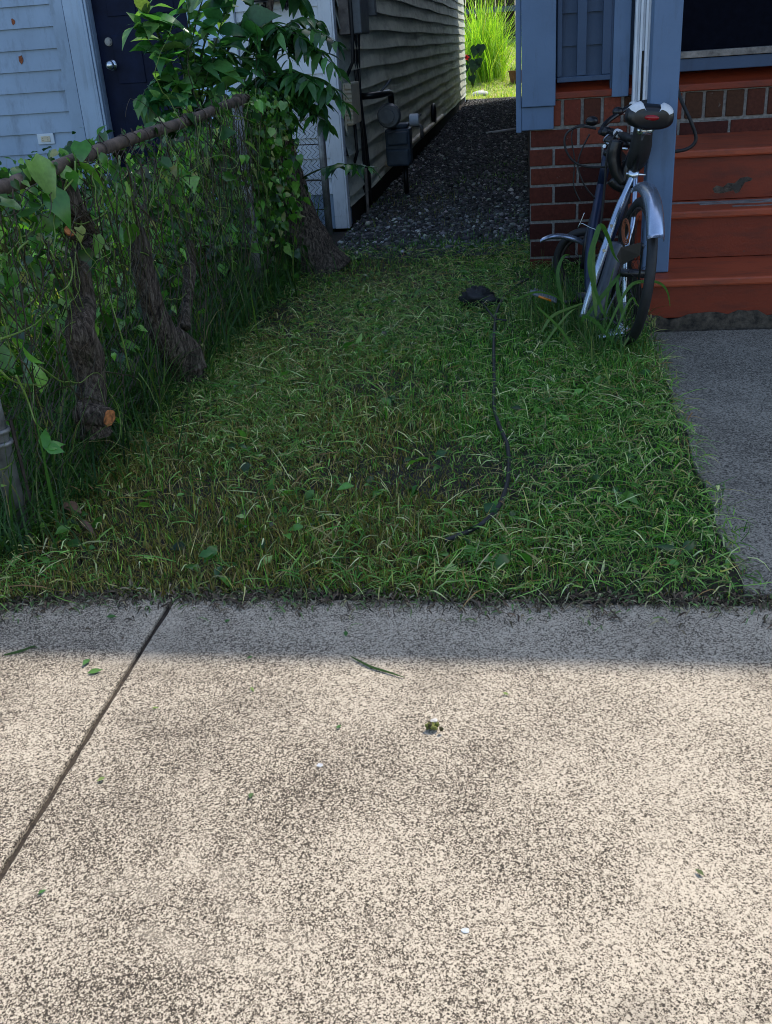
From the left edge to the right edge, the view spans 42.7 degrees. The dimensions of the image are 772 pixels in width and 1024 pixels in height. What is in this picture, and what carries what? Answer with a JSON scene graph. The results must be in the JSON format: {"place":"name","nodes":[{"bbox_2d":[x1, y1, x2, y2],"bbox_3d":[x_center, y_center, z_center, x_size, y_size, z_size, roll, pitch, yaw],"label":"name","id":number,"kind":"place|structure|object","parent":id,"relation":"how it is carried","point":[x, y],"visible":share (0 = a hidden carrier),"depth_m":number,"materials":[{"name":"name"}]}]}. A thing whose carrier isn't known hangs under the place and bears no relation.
{"place":"outdoors","nodes":[
{"label":"outdoors","id":0,"kind":"place"},
{"bbox_2d":[0,159,770,605],"bbox_3d":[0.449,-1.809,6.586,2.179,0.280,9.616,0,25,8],"label":"lawn grass","id":1,"kind":"structure","parent":0,"point":[236,531],"depth_m":2.99,"materials":[{"name":"green plant"}]},
{"bbox_2d":[79,520,95,535],"bbox_3d":[-0.846,0.048,2.798,0.062,0.039,0.022,8,28,24],"label":"dead leaf","id":2,"kind":"object","parent":1,"relation":"on","point":[89,526],"visible":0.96,"depth_m":2.79,"materials":[{"name":"brown plant"}]},
{"bbox_2d":[62,179,115,440],"bbox_3d":[-0.933,-0.630,3.110,0.173,0.779,0.406,0,25,8],"label":"cut trunk","id":3,"kind":"object","parent":1,"relation":"on","point":[83,333],"visible":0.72,"depth_m":3.08,"materials":[{"name":"brown plant"}]},
{"bbox_2d":[0,93,263,546],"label":"chain link fence","id":4,"kind":"object","parent":1,"relation":"on","point":[114,144],"visible":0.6,"depth_m":3.39,"materials":[{"name":"metal"}]},
{"bbox_2d":[0,19,310,557],"bbox_3d":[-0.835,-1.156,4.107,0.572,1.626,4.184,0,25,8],"label":"fence vine","id":5,"kind":"object","parent":4,"relation":"attached to","point":[263,131],"visible":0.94,"depth_m":3.67,"materials":[{"name":"green plant"}]},
{"bbox_2d":[178,239,195,330],"bbox_3d":[-0.821,-0.933,4.073,0.062,0.329,0.272,0,25,8],"label":"cut trunk","id":6,"kind":"object","parent":4,"relation":"attached to","point":[185,324],"visible":0.72,"depth_m":4.08,"materials":[{"name":"brown plant"}]},
{"bbox_2d":[0,164,330,536],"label":"tall weeds","id":7,"kind":"object","parent":1,"relation":"on","point":[38,355],"visible":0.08,"depth_m":4.09,"materials":[{"name":"green plant"}]},
{"bbox_2d":[127,226,206,387],"bbox_3d":[-0.839,-0.771,3.836,0.181,0.709,0.418,0,25,8],"label":"cut trunk","id":8,"kind":"object","parent":1,"relation":"on","point":[169,329],"visible":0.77,"depth_m":3.73,"materials":[{"name":"brown plant"}]},
{"bbox_2d":[0,203,339,564],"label":"tall grass","id":9,"kind":"structure","parent":1,"relation":"on","point":[217,336],"depth_m":3.46,"materials":[{"name":"green plant"}]},
{"bbox_2d":[38,428,65,494],"bbox_3d":[-0.924,-0.134,2.751,0.078,0.194,0.050,0,25,8],"label":"leaf sprig","id":10,"kind":"object","parent":9,"relation":"on","point":[50,446],"visible":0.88,"depth_m":2.72,"materials":[{"name":"green plant"}]},
{"bbox_2d":[63,501,81,512],"bbox_3d":[-0.921,-0.013,2.893,0.075,0.023,0.042,0,25,8],"label":"dead leaf","id":11,"kind":"object","parent":9,"relation":"on","point":[74,505],"visible":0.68,"depth_m":2.89,"materials":[{"name":"brown plant"}]},
{"bbox_2d":[122,0,284,269],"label":"broadleaf shrub","id":12,"kind":"object","parent":1,"relation":"on","point":[205,70],"visible":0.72,"depth_m":5.26,"materials":[{"name":"green plant"}]},
{"bbox_2d":[203,100,332,234],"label":"wire gate","id":13,"kind":"structure","parent":1,"relation":"on","point":[322,154],"depth_m":6.97,"materials":[{"name":"metal"}]},
{"bbox_2d":[223,0,381,276],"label":"leaning tree","id":14,"kind":"object","parent":1,"relation":"on","point":[304,92],"visible":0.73,"depth_m":5.46,"materials":[{"name":"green plant"}]},
{"bbox_2d":[11,244,734,590],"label":"lawn weeds","id":15,"kind":"object","parent":1,"relation":"on","point":[209,552],"visible":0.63,"depth_m":2.92,"materials":[{"name":"green plant"}]},
{"bbox_2d":[0,236,771,612],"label":"grass clippings","id":16,"kind":"object","parent":1,"relation":"on","point":[368,324],"depth_m":3.29,"materials":[{"name":"green plant"}]},
{"bbox_2d":[458,285,499,309],"bbox_3d":[0.461,-1.059,4.888,0.208,0.125,0.148,0,25,8],"label":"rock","id":17,"kind":"object","parent":1,"relation":"on","point":[473,294],"visible":0.77,"depth_m":4.84,"materials":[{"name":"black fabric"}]},
{"bbox_2d":[444,278,528,541],"bbox_3d":[0.460,-0.575,3.885,0.153,0.035,3.017,1,26,10],"label":"garden hose","id":18,"kind":"object","parent":1,"relation":"on","point":[483,522],"visible":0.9,"depth_m":3.10,"materials":[{"name":"black rubber"}]},
{"bbox_2d":[482,302,506,321],"bbox_3d":[0.489,-0.937,4.625,0.045,0.010,0.373,-8,25,-9],"label":"cord","id":19,"kind":"object","parent":18,"relation":"on","point":[489,312],"visible":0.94,"depth_m":4.57,"materials":[{"name":"black rubber"}]},
{"bbox_2d":[481,223,684,392],"bbox_3d":[0.877,-0.987,4.249,0.890,0.585,1.776,-10,26,-12],"label":"tall grass tuft","id":20,"kind":"object","parent":1,"relation":"on","point":[567,310],"visible":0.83,"depth_m":4.08,"materials":[{"name":"green plant"}]},
{"bbox_2d":[530,100,673,346],"bbox_3d":[0.941,-1.307,4.349,0.614,0.946,1.427,0,25,8],"label":"bicycle","id":21,"kind":"object","parent":1,"relation":"on","point":[644,119],"visible":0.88,"depth_m":4.13,"materials":[{"name":"silver metal"}]},
{"bbox_2d":[0,594,771,1023],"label":"sidewalk","id":22,"kind":"structure","parent":0,"point":[570,814],"depth_m":1.71,"materials":[{"name":"concrete"}]},
{"bbox_2d":[4,645,38,655],"bbox_3d":[-0.836,0.317,2.265,0.076,0.008,0.015,-10,26,-12],"label":"grass blade","id":23,"kind":"object","parent":22,"relation":"on","point":[21,650],"depth_m":2.26,"materials":[{"name":"green plant"}]},
{"bbox_2d":[0,602,172,881],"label":"joint soil","id":24,"kind":"structure","parent":22,"relation":"in","point":[44,807],"depth_m":1.93,"materials":[{"name":"brown soil"}]},
{"bbox_2d":[88,668,102,673],"bbox_3d":[-0.639,0.348,2.166,0.031,0.005,0.018,0,25,8],"label":"leaf scrap","id":25,"kind":"object","parent":22,"relation":"on","point":[94,670],"visible":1,"depth_m":2.17,"materials":[{"name":"green plant"}]},
{"bbox_2d":[351,656,404,677],"bbox_3d":[-0.020,0.333,2.110,0.147,0.008,0.008,15,31,35],"label":"grass blade","id":26,"kind":"object","parent":22,"relation":"on","point":[375,668],"depth_m":2.11,"materials":[{"name":"green plant"}]},
{"bbox_2d":[0,579,771,634],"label":"edge debris","id":27,"kind":"object","parent":22,"relation":"on","point":[684,596],"visible":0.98,"depth_m":2.35,"materials":[{"name":"brown plant"}]},
{"bbox_2d":[425,721,443,730],"bbox_3d":[0.095,0.415,1.907,0.039,0.018,0.020,7,27,23],"label":"moss clump","id":28,"kind":"object","parent":22,"relation":"on","point":[431,726],"visible":1,"depth_m":1.91,"materials":[{"name":"plant"}]},
{"bbox_2d":[461,928,468,932],"bbox_3d":[0.118,0.625,1.475,0.013,0.003,0.010,0,25,8],"label":"pebble","id":29,"kind":"object","parent":22,"relation":"on","point":[464,930],"visible":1,"depth_m":1.47,"materials":[{"name":"stone"}]},
{"bbox_2d":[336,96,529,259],"bbox_3d":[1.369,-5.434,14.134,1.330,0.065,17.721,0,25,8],"label":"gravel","id":30,"kind":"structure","parent":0,"point":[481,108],"depth_m":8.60,"materials":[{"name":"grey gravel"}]},
{"bbox_2d":[364,168,369,213],"bbox_3d":[-0.149,-2.494,7.747,0.029,0.380,0.024,0,25,8],"label":"wooden stake","id":31,"kind":"object","parent":30,"relation":"on","point":[366,191],"visible":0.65,"depth_m":7.73,"materials":[{"name":"grey wood"}]},
{"bbox_2d":[486,128,515,133],"bbox_3d":[1.637,-5.353,13.861,0.498,0.048,0.028,-10,26,-13],"label":"white stick","id":32,"kind":"object","parent":30,"relation":"on","point":[503,130],"visible":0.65,"depth_m":13.85,"materials":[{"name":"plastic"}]},
{"bbox_2d":[465,17,521,99],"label":"back yard","id":33,"kind":"structure","parent":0,"point":[491,91],"depth_m":23.73,"materials":[{"name":"green plant"}]},
{"bbox_2d":[466,44,485,87],"bbox_3d":[2.087,-10.577,23.453,0.589,0.987,0.259,0,25,8],"label":"dark leaf plant","id":34,"kind":"object","parent":33,"relation":"on","point":[475,64],"visible":0.95,"depth_m":23.32,"materials":[{"name":"green plant"}]},
{"bbox_2d":[463,0,515,84],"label":"tall grass clump","id":35,"kind":"object","parent":33,"relation":"on","point":[494,64],"visible":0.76,"depth_m":24.24,"materials":[{"name":"green plant"}]},
{"bbox_2d":[463,0,515,40],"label":"foliage","id":36,"kind":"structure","parent":33,"relation":"on","point":[509,3],"depth_m":30.19,"materials":[{"name":"green plant"}]},
{"bbox_2d":[508,62,521,83],"bbox_3d":[3.183,-10.596,23.745,0.552,0.554,0.511,-19,29,-29],"label":"flower pot","id":37,"kind":"object","parent":33,"relation":"on","point":[512,74],"visible":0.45,"depth_m":23.71,"materials":[{"name":"ceramic"}]},
{"bbox_2d":[333,97,669,318],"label":"ground","id":38,"kind":"structure","parent":0,"point":[338,230],"depth_m":7.62,"materials":[{"name":"soil"}]},
{"bbox_2d":[0,0,465,229],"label":"blue house","id":39,"kind":"structure","parent":38,"relation":"on","point":[67,67],"depth_m":7.25,"materials":[{"name":"grey paint"}]},
{"bbox_2d":[37,133,54,144],"bbox_3d":[-2.533,-2.778,7.354,0.130,0.076,0.016,0,25,8],"label":"wall outlet","id":40,"kind":"object","parent":39,"relation":"attached to","point":[45,138],"depth_m":7.35,"materials":[{"name":"white plastic"}]},
{"bbox_2d":[91,0,210,210],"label":"door","id":41,"kind":"structure","parent":39,"relation":"in","point":[127,74],"depth_m":7.11,"materials":[{"name":"blue paint"}]},
{"bbox_2d":[254,0,288,10],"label":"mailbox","id":42,"kind":"object","parent":39,"relation":"attached to","point":[264,5],"visible":0.59,"depth_m":6.70,"materials":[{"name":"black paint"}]},
{"bbox_2d":[343,81,360,163],"bbox_3d":[-0.242,-2.888,7.350,0.069,0.570,0.415,0,25,8],"label":"phone box","id":43,"kind":"object","parent":39,"relation":"attached to","point":[351,92],"visible":0.8,"depth_m":7.21,"materials":[{"name":"beige plastic"}]},
{"bbox_2d":[338,0,376,76],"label":"electric meter box","id":44,"kind":"object","parent":39,"relation":"attached to","point":[353,17],"visible":0.96,"depth_m":6.93,"materials":[{"name":"grey metal"}]},
{"bbox_2d":[354,34,371,208],"bbox_3d":[-0.193,-3.124,7.796,0.056,1.403,0.255,0,25,8],"label":"wall conduit","id":45,"kind":"object","parent":39,"relation":"attached to","point":[364,143],"depth_m":7.79,"materials":[{"name":"grey metal"}]},
{"bbox_2d":[362,79,418,193],"bbox_3d":[0.061,-3.115,8.315,0.305,0.992,0.858,3,26,15],"label":"gas meter","id":46,"kind":"object","parent":39,"relation":"attached to","point":[398,142],"visible":0.98,"depth_m":8.48,"materials":[{"name":"black paint"}]},
{"bbox_2d":[409,113,418,125],"bbox_3d":[0.243,-3.383,8.517,0.080,0.100,0.100,0,25,8],"label":"index window","id":47,"kind":"structure","parent":46,"relation":"in","point":[413,118],"depth_m":8.48,"materials":[{"name":"grey glass"}]},
{"bbox_2d":[385,114,443,166],"bbox_3d":[0.439,-4.627,12.086,0.060,0.087,6.700,0,25,8],"label":"foundation","id":48,"kind":"object","parent":39,"relation":"attached to","point":[416,138],"visible":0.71,"depth_m":12.48,"materials":[{"name":"grey concrete"}]},
{"bbox_2d":[412,113,423,137],"bbox_3d":[0.366,-4.466,11.425,0.132,0.269,0.082,0,25,8],"label":"garden tap","id":49,"kind":"object","parent":39,"relation":"attached to","point":[421,131],"visible":0.58,"depth_m":11.44,"materials":[{"name":"metal"}]},
{"bbox_2d":[431,103,436,122],"bbox_3d":[0.657,-5.483,13.601,0.060,0.280,0.280,0,25,8],"label":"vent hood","id":50,"kind":"object","parent":39,"relation":"attached to","point":[433,113],"visible":0.94,"depth_m":13.50,"materials":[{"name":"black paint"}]},
{"bbox_2d":[472,90,487,98],"bbox_3d":[2.203,-9.708,22.984,0.433,0.190,0.337,0,25,8],"label":"white rock","id":51,"kind":"object","parent":38,"relation":"on","point":[480,92],"visible":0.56,"depth_m":22.86,"materials":[{"name":"stone"}]},
{"bbox_2d":[515,0,771,272],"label":"porch house","id":52,"kind":"structure","parent":38,"relation":"on","point":[578,62],"depth_m":5.17,"materials":[{"name":"red brick"}]},
{"bbox_2d":[675,89,697,152],"bbox_3d":[1.271,-1.702,4.282,0.153,0.275,0.075,-4,25,1],"label":"cable loop","id":53,"kind":"object","parent":52,"relation":"attached to","point":[690,120],"visible":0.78,"depth_m":4.26,"materials":[{"name":"black rubber"}]},
{"bbox_2d":[618,130,771,332],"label":"porch steps","id":54,"kind":"structure","parent":38,"relation":"on","point":[716,290],"depth_m":4.49,"materials":[{"name":"red paint"}]},
{"bbox_2d":[647,329,771,601],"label":"walkway","id":55,"kind":"structure","parent":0,"point":[730,371],"depth_m":3.28,"materials":[{"name":"concrete"}]}
]}

